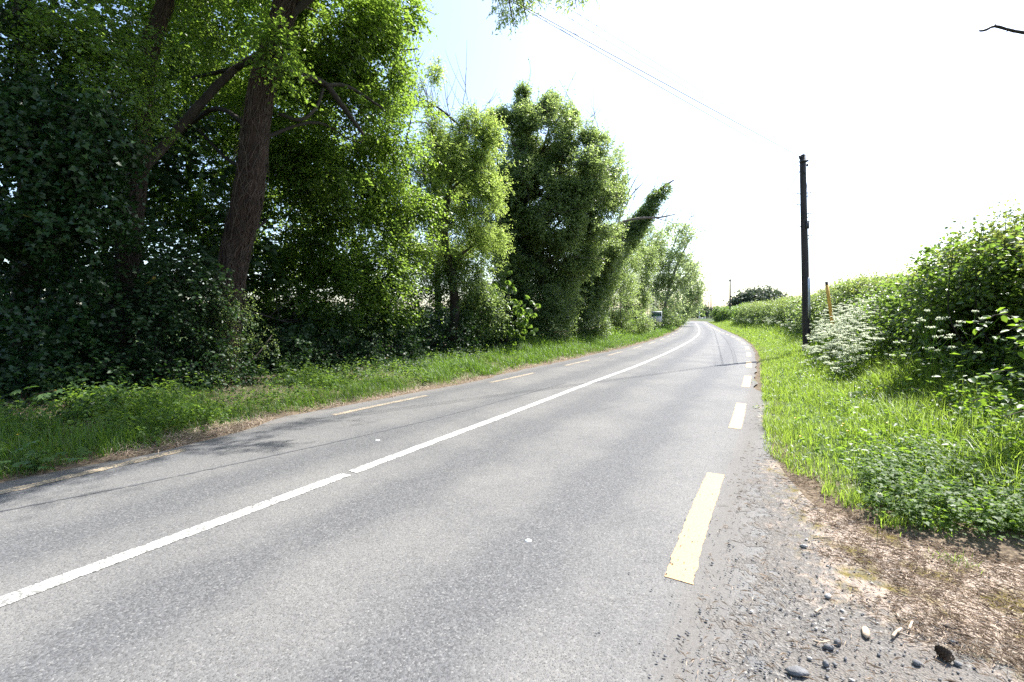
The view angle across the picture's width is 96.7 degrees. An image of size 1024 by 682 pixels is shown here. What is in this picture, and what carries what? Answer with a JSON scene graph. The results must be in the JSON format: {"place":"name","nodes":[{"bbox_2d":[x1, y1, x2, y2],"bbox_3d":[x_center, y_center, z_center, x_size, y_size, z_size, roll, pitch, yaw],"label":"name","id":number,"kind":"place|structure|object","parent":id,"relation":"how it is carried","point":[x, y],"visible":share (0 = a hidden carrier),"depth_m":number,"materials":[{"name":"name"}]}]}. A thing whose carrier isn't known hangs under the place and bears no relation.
{"place":"outdoors","nodes":[
{"label":"outdoors","id":0,"kind":"place"},
{"bbox_2d":[0,321,779,681],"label":"road","id":1,"kind":"structure","parent":0,"point":[426,565],"depth_m":3.02,"materials":[{"name":"grey asphalt"}]},
{"bbox_2d":[0,383,563,511],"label":"tar joint","id":2,"kind":"object","parent":1,"relation":"on","point":[244,461],"visible":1,"depth_m":4.57,"materials":[{"name":"black asphalt"}]},
{"bbox_2d":[0,326,683,493],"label":"faded edge marking","id":3,"kind":"object","parent":1,"relation":"on","point":[3,491],"visible":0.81,"depth_m":4.63,"materials":[{"name":"white paint"}]},
{"bbox_2d":[0,323,699,606],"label":"line","id":4,"kind":"object","parent":1,"relation":"on","point":[9,598],"visible":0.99,"depth_m":3.36,"materials":[{"name":"white paint"}]},
{"bbox_2d":[665,322,751,583],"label":"yellow edge marking","id":5,"kind":"object","parent":1,"relation":"on","point":[696,524],"visible":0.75,"depth_m":3.28,"materials":[{"name":"paint"}]},
{"bbox_2d":[720,334,737,363],"bbox_3d":[11.933,0.071,25.301,0.318,0.001,24.460,1,4,24],"label":"tyre mark","id":6,"kind":"object","parent":1,"relation":"on","point":[733,355],"visible":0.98,"depth_m":18.60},
{"bbox_2d":[0,316,1023,564],"bbox_3d":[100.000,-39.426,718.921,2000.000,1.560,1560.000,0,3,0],"label":"ground","id":7,"kind":"structure","parent":0,"point":[966,538],"depth_m":5.00,"materials":[{"name":"soil"}]},
{"bbox_2d":[3,386,64,412],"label":"sycamore seedling","id":8,"kind":"object","parent":7,"relation":"on","point":[30,387],"visible":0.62,"depth_m":6.13,"materials":[{"name":"green plant"}]},
{"bbox_2d":[0,440,92,470],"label":"lobed weed","id":9,"kind":"object","parent":7,"relation":"on","point":[38,466],"visible":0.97,"depth_m":4.34,"materials":[{"name":"green plant"}]},
{"bbox_2d":[0,0,160,398],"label":"ivy clad tree","id":10,"kind":"object","parent":7,"relation":"on","point":[67,157],"visible":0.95,"depth_m":6.78,"materials":[{"name":"green plant"}]},
{"bbox_2d":[0,322,265,400],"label":"bramble thicket","id":11,"kind":"object","parent":7,"relation":"on","point":[90,374],"visible":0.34,"depth_m":7.56,"materials":[{"name":"green plant"}]},
{"bbox_2d":[0,0,269,362],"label":"ivy stemmed tree","id":12,"kind":"object","parent":7,"relation":"on","point":[139,94],"visible":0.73,"depth_m":7.68,"materials":[{"name":"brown plant"}]},
{"bbox_2d":[0,0,293,373],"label":"dark thicket","id":13,"kind":"object","parent":7,"relation":"on","point":[178,180],"visible":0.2,"depth_m":10.36,"materials":[{"name":"green plant"}]},
{"bbox_2d":[40,212,266,390],"bbox_3d":[-6.422,-0.454,8.157,3.371,3.584,2.345,0,3,0],"label":"elder shrub","id":14,"kind":"object","parent":7,"relation":"on","point":[170,309],"visible":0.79,"depth_m":8.04,"materials":[{"name":"green plant"}]},
{"bbox_2d":[166,277,279,382],"bbox_3d":[-5.627,0.006,8.871,2.101,2.488,1.442,-2,4,-36],"label":"trailing shrub","id":15,"kind":"object","parent":7,"relation":"on","point":[229,315],"visible":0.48,"depth_m":8.79,"materials":[{"name":"green plant"}]},
{"bbox_2d":[129,1,410,361],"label":"dark thicket","id":16,"kind":"object","parent":7,"relation":"on","point":[261,277],"visible":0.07,"depth_m":13.22,"materials":[{"name":"green plant"}]},
{"bbox_2d":[38,0,507,377],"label":"leaning tree","id":17,"kind":"object","parent":7,"relation":"on","point":[248,124],"visible":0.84,"depth_m":11.01,"materials":[{"name":"green plant"}]},
{"bbox_2d":[482,0,599,39],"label":"overhanging ash","id":18,"kind":"object","parent":17,"relation":"attached to","point":[521,3],"visible":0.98,"depth_m":7.72,"materials":[{"name":"green plant"}]},
{"bbox_2d":[0,331,606,427],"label":"creeping ivy","id":19,"kind":"object","parent":7,"relation":"on","point":[50,387],"visible":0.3,"depth_m":8.80,"materials":[{"name":"green plant"}]},
{"bbox_2d":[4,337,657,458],"bbox_3d":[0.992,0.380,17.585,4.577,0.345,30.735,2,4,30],"label":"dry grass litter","id":20,"kind":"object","parent":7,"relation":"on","point":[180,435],"visible":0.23,"depth_m":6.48,"materials":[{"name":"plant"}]},
{"bbox_2d":[0,330,663,442],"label":"weedy herbs","id":21,"kind":"object","parent":7,"relation":"on","point":[115,411],"visible":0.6,"depth_m":6.44,"materials":[{"name":"green plant"}]},
{"bbox_2d":[0,322,679,479],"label":"roadside grass","id":22,"kind":"structure","parent":7,"relation":"on","point":[21,438],"depth_m":6.70,"materials":[{"name":"green plant"}]},
{"bbox_2d":[267,110,470,351],"bbox_3d":[-5.401,-3.841,17.586,9.989,10.830,5.273,0,3,-7],"label":"dark thicket","id":23,"kind":"object","parent":7,"relation":"on","point":[430,334],"visible":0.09,"depth_m":17.20,"materials":[{"name":"green plant"}]},
{"bbox_2d":[91,302,650,319],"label":"distant hedge","id":24,"kind":"object","parent":7,"relation":"on","point":[448,312],"depth_m":130.57,"materials":[{"name":"green plant"}]},
{"bbox_2d":[239,298,509,373],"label":"laurel bank","id":25,"kind":"structure","parent":7,"relation":"on","point":[305,340],"depth_m":11.98,"materials":[{"name":"green plant"}]},
{"bbox_2d":[357,34,521,350],"bbox_3d":[-2.391,-4.305,15.065,5.480,9.665,3.947,-2,4,-32],"label":"ash tree","id":26,"kind":"object","parent":7,"relation":"on","point":[450,272],"visible":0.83,"depth_m":14.51,"materials":[{"name":"green plant"}]},
{"bbox_2d":[383,120,514,341],"bbox_3d":[-2.570,-4.065,17.994,5.679,9.282,3.114,-1,3,-16],"label":"hawthorn tree","id":27,"kind":"object","parent":7,"relation":"on","point":[501,277],"visible":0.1,"depth_m":18.02,"materials":[{"name":"green plant"}]},
{"bbox_2d":[442,290,516,350],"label":"hedgerow shrub","id":28,"kind":"object","parent":7,"relation":"on","point":[504,341],"visible":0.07,"depth_m":16.76,"materials":[{"name":"green plant"}]},
{"bbox_2d":[478,269,540,350],"bbox_3d":[-0.170,-1.042,16.388,2.582,3.146,1.680,3,4,43],"label":"chestnut sapling","id":29,"kind":"object","parent":7,"relation":"on","point":[522,319],"visible":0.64,"depth_m":16.22,"materials":[{"name":"green plant"}]},
{"bbox_2d":[506,253,584,343],"bbox_3d":[1.450,-1.579,19.992,3.686,4.888,2.504,0,3,0],"label":"hedgerow shrub","id":30,"kind":"object","parent":7,"relation":"on","point":[551,300],"visible":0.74,"depth_m":19.46,"materials":[{"name":"green plant"}]},
{"bbox_2d":[470,319,646,351],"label":"verge weeds","id":31,"kind":"object","parent":7,"relation":"on","point":[530,336],"visible":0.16,"depth_m":19.00,"materials":[{"name":"green plant"}]},
{"bbox_2d":[485,58,642,341],"bbox_3d":[2.092,-5.621,20.499,8.572,13.031,5.240,-1,3,-18],"label":"hawthorn tree","id":32,"kind":"object","parent":7,"relation":"on","point":[583,194],"visible":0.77,"depth_m":19.24,"materials":[{"name":"green plant"}]},
{"bbox_2d":[549,267,631,340],"bbox_3d":[3.935,-2.141,24.054,3.722,5.570,4.901,2,4,33],"label":"hedgerow shrub","id":33,"kind":"object","parent":7,"relation":"on","point":[600,326],"visible":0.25,"depth_m":23.04,"materials":[{"name":"green plant"}]},
{"bbox_2d":[563,163,675,331],"bbox_3d":[5.273,-4.787,23.755,6.623,8.595,3.275,0,3,0],"label":"leaning ivy trunk","id":34,"kind":"object","parent":7,"relation":"on","point":[642,216],"visible":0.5,"depth_m":23.33,"materials":[{"name":"green plant"}]},
{"bbox_2d":[596,243,656,335],"bbox_3d":[6.511,-3.037,28.375,4.330,6.662,6.200,2,4,26],"label":"hedgerow shrub","id":35,"kind":"object","parent":7,"relation":"on","point":[619,315],"visible":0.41,"depth_m":28.98,"materials":[{"name":"green plant"}]},
{"bbox_2d":[614,270,665,327],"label":"flowering shrub","id":36,"kind":"object","parent":7,"relation":"on","point":[639,281],"visible":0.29,"depth_m":30.41,"materials":[{"name":"green plant"}]},
{"bbox_2d":[613,223,676,330],"bbox_3d":[12.766,-5.908,42.385,4.498,10.100,19.017,1,3,22],"label":"hedgerow shrub","id":37,"kind":"object","parent":7,"relation":"on","point":[652,250],"visible":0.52,"depth_m":35.71,"materials":[{"name":"green plant"}]},
{"bbox_2d":[651,311,661,331],"bbox_3d":[11.426,-1.311,36.023,0.810,2.100,0.128,1,3,13],"label":"auction sign","id":38,"kind":"object","parent":7,"relation":"on","point":[657,315],"visible":0.97,"depth_m":35.94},
{"bbox_2d":[649,306,689,329],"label":"ivy undergrowth","id":39,"kind":"object","parent":7,"relation":"on","point":[669,315],"visible":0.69,"depth_m":43.87,"materials":[{"name":"green plant"}]},
{"bbox_2d":[648,195,708,323],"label":"ash tree","id":40,"kind":"object","parent":7,"relation":"on","point":[677,280],"visible":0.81,"depth_m":45.96,"materials":[{"name":"green plant"}]},
{"bbox_2d":[667,242,712,323],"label":"ash tree","id":41,"kind":"object","parent":7,"relation":"on","point":[694,293],"visible":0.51,"depth_m":61.21,"materials":[{"name":"green plant"}]},
{"bbox_2d":[681,295,706,318],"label":"ash tree","id":42,"kind":"object","parent":7,"relation":"on","point":[697,308],"visible":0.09,"depth_m":83.51,"materials":[{"name":"green plant"}]},
{"bbox_2d":[692,303,709,317],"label":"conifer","id":43,"kind":"object","parent":7,"relation":"on","point":[706,309],"visible":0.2,"depth_m":148.00,"materials":[{"name":"green plant"}]},
{"bbox_2d":[710,295,711,318],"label":"telegraph pole","id":44,"kind":"object","parent":7,"relation":"on","point":[710,309],"visible":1,"depth_m":139.63,"materials":[{"name":"brown wood"}]},
{"bbox_2d":[709,302,746,322],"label":"hedge","id":45,"kind":"object","parent":7,"relation":"on","point":[720,313],"visible":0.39,"depth_m":85.09,"materials":[{"name":"green plant"}]},
{"bbox_2d":[729,278,730,308],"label":"telegraph pole","id":46,"kind":"object","parent":7,"relation":"on","point":[730,293],"visible":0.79,"depth_m":81.59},
{"bbox_2d":[721,289,755,306],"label":"broad tree","id":47,"kind":"object","parent":7,"relation":"on","point":[733,302],"visible":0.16,"depth_m":92.98,"materials":[{"name":"green plant"}]},
{"bbox_2d":[732,284,792,305],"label":"broad tree","id":48,"kind":"object","parent":7,"relation":"on","point":[764,294],"visible":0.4,"depth_m":90.40,"materials":[{"name":"green plant"}]},
{"bbox_2d":[735,288,824,334],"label":"hedge","id":49,"kind":"object","parent":7,"relation":"on","point":[783,309],"visible":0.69,"depth_m":34.09,"materials":[{"name":"green plant"}]},
{"bbox_2d":[791,359,811,379],"bbox_3d":[6.382,0.636,10.003,0.401,0.481,0.346,1,3,21],"label":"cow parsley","id":50,"kind":"object","parent":7,"relation":"on","point":[800,374],"visible":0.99,"depth_m":9.99,"materials":[{"name":"green plant"}]},
{"bbox_2d":[796,151,811,348],"bbox_3d":[10.422,-3.104,16.233,0.725,7.240,0.290,0,3,0],"label":"telegraph pole","id":51,"kind":"object","parent":7,"relation":"on","point":[805,279],"visible":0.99,"depth_m":16.17,"materials":[{"name":"wood"}]},
{"bbox_2d":[512,0,797,155],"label":"overhead wire","id":52,"kind":"object","parent":51,"relation":"attached to","point":[649,75],"visible":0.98,"depth_m":10.44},
{"bbox_2d":[510,0,800,166],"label":"overhead wire","id":53,"kind":"object","parent":51,"relation":"attached to","point":[645,78],"visible":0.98,"depth_m":10.22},
{"bbox_2d":[542,1,802,156],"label":"overhead wire","id":54,"kind":"object","parent":51,"relation":"attached to","point":[660,72],"visible":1,"depth_m":10.50,"materials":[{"name":"grey metal"}]},
{"bbox_2d":[556,0,804,154],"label":"overhead wire","id":55,"kind":"object","parent":51,"relation":"attached to","point":[671,72],"visible":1,"depth_m":10.62,"materials":[{"name":"grey metal"}]},
{"bbox_2d":[741,170,800,260],"bbox_3d":[24.836,-9.423,48.777,0.023,3.134,71.949,1,4,24],"label":"overhead wire","id":56,"kind":"object","parent":51,"relation":"attached to","point":[776,208],"visible":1,"depth_m":21.09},
{"bbox_2d":[734,296,911,383],"bbox_3d":[18.850,-1.465,33.039,3.509,2.024,55.028,1,4,24],"label":"cow parsley patch","id":57,"kind":"object","parent":7,"relation":"on","point":[849,331],"visible":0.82,"depth_m":10.42,"materials":[{"name":"white plant"}]},
{"bbox_2d":[825,281,833,334],"bbox_3d":[9.714,-0.883,13.872,0.414,1.852,0.090,0,3,0],"label":"marker stake","id":58,"kind":"object","parent":7,"relation":"on","point":[828,300],"visible":0.78,"depth_m":13.83,"materials":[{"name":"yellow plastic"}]},
{"bbox_2d":[805,483,876,509],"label":"grass tuft","id":59,"kind":"object","parent":7,"relation":"on","point":[847,502],"visible":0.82,"depth_m":3.54,"materials":[{"name":"green plant"}]},
{"bbox_2d":[834,379,862,399],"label":"dock plant","id":60,"kind":"object","parent":7,"relation":"on","point":[849,393],"visible":0.55,"depth_m":7.39,"materials":[{"name":"green plant"}]},
{"bbox_2d":[810,262,922,337],"bbox_3d":[12.318,-1.019,15.571,3.340,3.226,12.660,1,3,21],"label":"hedge","id":61,"kind":"object","parent":7,"relation":"on","point":[847,289],"visible":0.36,"depth_m":15.75,"materials":[{"name":"green plant"}]},
{"bbox_2d":[710,319,1023,531],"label":"verge grass","id":62,"kind":"structure","parent":7,"relation":"on","point":[768,386],"depth_m":5.68,"materials":[{"name":"green plant"}]},
{"bbox_2d":[739,325,1023,530],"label":"verge herbs","id":63,"kind":"object","parent":7,"relation":"on","point":[869,454],"visible":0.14,"depth_m":5.04,"materials":[{"name":"green plant"}]},
{"bbox_2d":[868,383,899,407],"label":"dock plant","id":64,"kind":"object","parent":7,"relation":"on","point":[887,397],"visible":0.28,"depth_m":6.50,"materials":[{"name":"green plant"}]},
{"bbox_2d":[877,340,920,397],"bbox_3d":[5.722,0.480,6.739,0.467,0.988,0.454,0,3,0],"label":"cow parsley","id":65,"kind":"object","parent":7,"relation":"on","point":[906,354],"visible":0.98,"depth_m":6.71,"materials":[{"name":"green plant"}]},
{"bbox_2d":[866,503,942,536],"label":"grass tuft","id":66,"kind":"object","parent":7,"relation":"on","point":[897,519],"visible":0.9,"depth_m":3.18,"materials":[{"name":"green plant"}]},
{"bbox_2d":[900,309,949,396],"bbox_3d":[5.739,0.269,6.285,0.484,1.423,0.449,0,3,0],"label":"cow parsley","id":67,"kind":"object","parent":7,"relation":"on","point":[922,320],"visible":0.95,"depth_m":6.35,"materials":[{"name":"green plant"}]},
{"bbox_2d":[842,203,1023,412],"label":"hedge","id":68,"kind":"object","parent":7,"relation":"on","point":[995,243],"visible":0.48,"depth_m":6.95,"materials":[{"name":"green plant"}]},
{"bbox_2d":[911,317,960,406],"bbox_3d":[5.558,0.343,5.949,0.436,1.327,0.601,2,4,28],"label":"cow parsley","id":69,"kind":"object","parent":7,"relation":"on","point":[945,337],"visible":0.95,"depth_m":6.01,"materials":[{"name":"green plant"}]},
{"bbox_2d":[850,427,1023,545],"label":"ground ivy","id":70,"kind":"object","parent":7,"relation":"on","point":[898,475],"visible":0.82,"depth_m":3.36,"materials":[{"name":"green plant"}]},
{"bbox_2d":[905,515,969,536],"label":"grass tuft","id":71,"kind":"object","parent":7,"relation":"on","point":[947,530],"visible":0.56,"depth_m":3.09,"materials":[{"name":"green plant"}]},
{"bbox_2d":[869,330,1023,465],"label":"nettles","id":72,"kind":"object","parent":7,"relation":"on","point":[983,394],"visible":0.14,"depth_m":4.96,"materials":[{"name":"green plant"}]},
{"bbox_2d":[881,231,1023,348],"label":"dog rose","id":73,"kind":"object","parent":7,"relation":"on","point":[956,278],"visible":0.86,"depth_m":7.16,"materials":[{"name":"green plant"}]},
{"bbox_2d":[926,333,982,403],"bbox_3d":[5.512,0.452,5.817,0.504,1.104,0.562,0,3,0],"label":"cow parsley","id":74,"kind":"object","parent":7,"relation":"on","point":[951,347],"visible":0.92,"depth_m":5.75,"materials":[{"name":"green plant"}]},
{"bbox_2d":[946,411,995,448],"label":"dock plant","id":75,"kind":"object","parent":7,"relation":"on","point":[958,436],"visible":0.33,"depth_m":4.42,"materials":[{"name":"green plant"}]},
{"bbox_2d":[942,309,1007,394],"bbox_3d":[5.893,0.275,5.857,0.541,1.359,0.491,2,4,37],"label":"cow parsley","id":76,"kind":"object","parent":7,"relation":"on","point":[972,339],"visible":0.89,"depth_m":5.80,"materials":[{"name":"green plant"}]},
{"bbox_2d":[949,415,1004,456],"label":"dock plant","id":77,"kind":"object","parent":7,"relation":"on","point":[984,442],"visible":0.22,"depth_m":4.18,"materials":[{"name":"green plant"}]},
{"bbox_2d":[944,193,1023,373],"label":"hedge sapling","id":78,"kind":"object","parent":7,"relation":"on","point":[1001,220],"visible":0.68,"depth_m":6.57,"materials":[{"name":"green plant"}]},
{"bbox_2d":[958,307,1023,424],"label":"bramble","id":79,"kind":"object","parent":7,"relation":"on","point":[1004,318],"visible":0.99,"depth_m":4.01,"materials":[{"name":"green plant"}]},
{"bbox_2d":[0,0,1023,315],"label":"sky","id":80,"kind":"structure","parent":0,"point":[906,116],"materials":[{"name":"white"}]},
{"bbox_2d":[674,405,1023,681],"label":"gravel shoulder","id":81,"kind":"object","parent":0,"point":[791,553],"visible":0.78,"depth_m":2.32},
{"bbox_2d":[784,665,808,676],"bbox_3d":[1.189,1.377,1.895,0.088,0.025,0.046,0,3,0],"label":"stone","id":82,"kind":"object","parent":81,"relation":"on","point":[797,670],"visible":1,"depth_m":1.89,"materials":[{"name":"grey stone"}]},
{"bbox_2d":[595,427,1023,681],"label":"gravel","id":83,"kind":"structure","parent":81,"relation":"on","point":[812,624],"depth_m":2.19,"materials":[{"name":"grey gravel"}]},
{"bbox_2d":[813,640,829,642],"bbox_3d":[1.412,1.367,2.070,0.078,0.013,0.023,0,3,0],"label":"stick","id":84,"kind":"object","parent":81,"relation":"on","point":[816,641],"visible":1,"depth_m":2.07,"materials":[{"name":"brown wood"}]},
{"bbox_2d":[822,660,828,667],"bbox_3d":[1.338,1.378,1.941,0.026,0.033,0.019,3,4,39],"label":"stone","id":85,"kind":"object","parent":81,"relation":"on","point":[825,663],"visible":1,"depth_m":1.94,"materials":[{"name":"grey stone"}]},
{"bbox_2d":[824,593,830,598],"bbox_3d":[1.671,1.349,2.406,0.035,0.025,0.028,3,4,40],"label":"stone","id":86,"kind":"object","parent":81,"relation":"on","point":[827,595],"visible":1,"depth_m":2.40,"materials":[{"name":"grey stone"}]},
{"bbox_2d":[823,644,833,650],"bbox_3d":[1.421,1.373,2.041,0.045,0.026,0.026,1,3,23],"label":"stone","id":87,"kind":"object","parent":81,"relation":"on","point":[829,647],"visible":1,"depth_m":2.04,"materials":[{"name":"grey stone"}]},
{"bbox_2d":[834,638,841,645],"bbox_3d":[1.482,1.371,2.071,0.030,0.031,0.035,2,4,37],"label":"stone","id":88,"kind":"object","parent":81,"relation":"on","point":[837,641],"visible":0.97,"depth_m":2.06,"materials":[{"name":"grey stone"}]},
{"bbox_2d":[676,443,1023,681],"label":"needle litter","id":89,"kind":"object","parent":81,"relation":"on","point":[974,616],"visible":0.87,"depth_m":2.46,"materials":[{"name":"plant"}]},
{"bbox_2d":[861,626,869,638],"bbox_3d":[1.661,1.366,2.135,0.032,0.009,0.100,2,4,35],"label":"stone","id":90,"kind":"object","parent":81,"relation":"on","point":[865,632],"visible":1,"depth_m":2.13,"materials":[{"name":"beige stone"}]},
{"bbox_2d":[876,492,882,538],"bbox_3d":[2.357,1.163,2.930,0.040,0.391,0.038,0,3,0],"label":"dandelion clock","id":91,"kind":"object","parent":81,"relation":"on","point":[880,494],"visible":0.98,"depth_m":2.92,"materials":[{"name":"white plant"}]},
{"bbox_2d":[891,627,913,637],"bbox_3d":[1.811,1.362,2.107,0.109,0.019,0.060,-2,4,-30],"label":"stick","id":92,"kind":"object","parent":81,"relation":"on","point":[894,633],"visible":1,"depth_m":2.11,"materials":[{"name":"brown wood"}]},
{"bbox_2d":[907,620,912,630],"bbox_3d":[1.900,1.359,2.171,0.083,0.017,0.013,-3,4,-41],"label":"stick","id":93,"kind":"object","parent":81,"relation":"on","point":[910,625],"visible":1,"depth_m":2.16,"materials":[{"name":"brown wood"}]},
{"bbox_2d":[912,659,921,665],"bbox_3d":[1.733,1.376,1.949,0.034,0.019,0.032,0,3,0],"label":"stone","id":94,"kind":"object","parent":81,"relation":"on","point":[916,662],"visible":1,"depth_m":1.94,"materials":[{"name":"grey stone"}]},
{"bbox_2d":[934,645,954,662],"bbox_3d":[1.878,1.359,1.976,0.054,0.054,0.066,0,3,0],"label":"pine cone","id":95,"kind":"object","parent":81,"relation":"on","point":[944,653],"visible":1,"depth_m":1.97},
{"bbox_2d":[927,550,964,568],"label":"grass tuft","id":96,"kind":"object","parent":81,"relation":"on","point":[945,558],"visible":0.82,"depth_m":2.78,"materials":[{"name":"green plant"}]},
{"bbox_2d":[941,624,956,628],"bbox_3d":[2.078,1.362,2.167,0.059,0.014,0.022,2,4,35],"label":"bark flake","id":97,"kind":"object","parent":81,"relation":"on","point":[945,626],"visible":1,"depth_m":2.16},
{"bbox_2d":[953,661,961,666],"bbox_3d":[1.900,1.379,1.942,0.025,0.019,0.029,-1,4,-24],"label":"stone","id":98,"kind":"object","parent":81,"relation":"on","point":[958,663],"visible":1,"depth_m":1.94,"materials":[{"name":"grey stone"}]},
{"bbox_2d":[938,549,982,573],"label":"grass tuft","id":99,"kind":"object","parent":81,"relation":"on","point":[963,560],"visible":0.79,"depth_m":2.76,"materials":[{"name":"green plant"}]},
{"bbox_2d":[978,24,1023,34],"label":"bare branch","id":100,"kind":"object","parent":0,"point":[1006,29],"visible":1,"depth_m":4.81,"materials":[{"name":"brown plant"}]}
]}

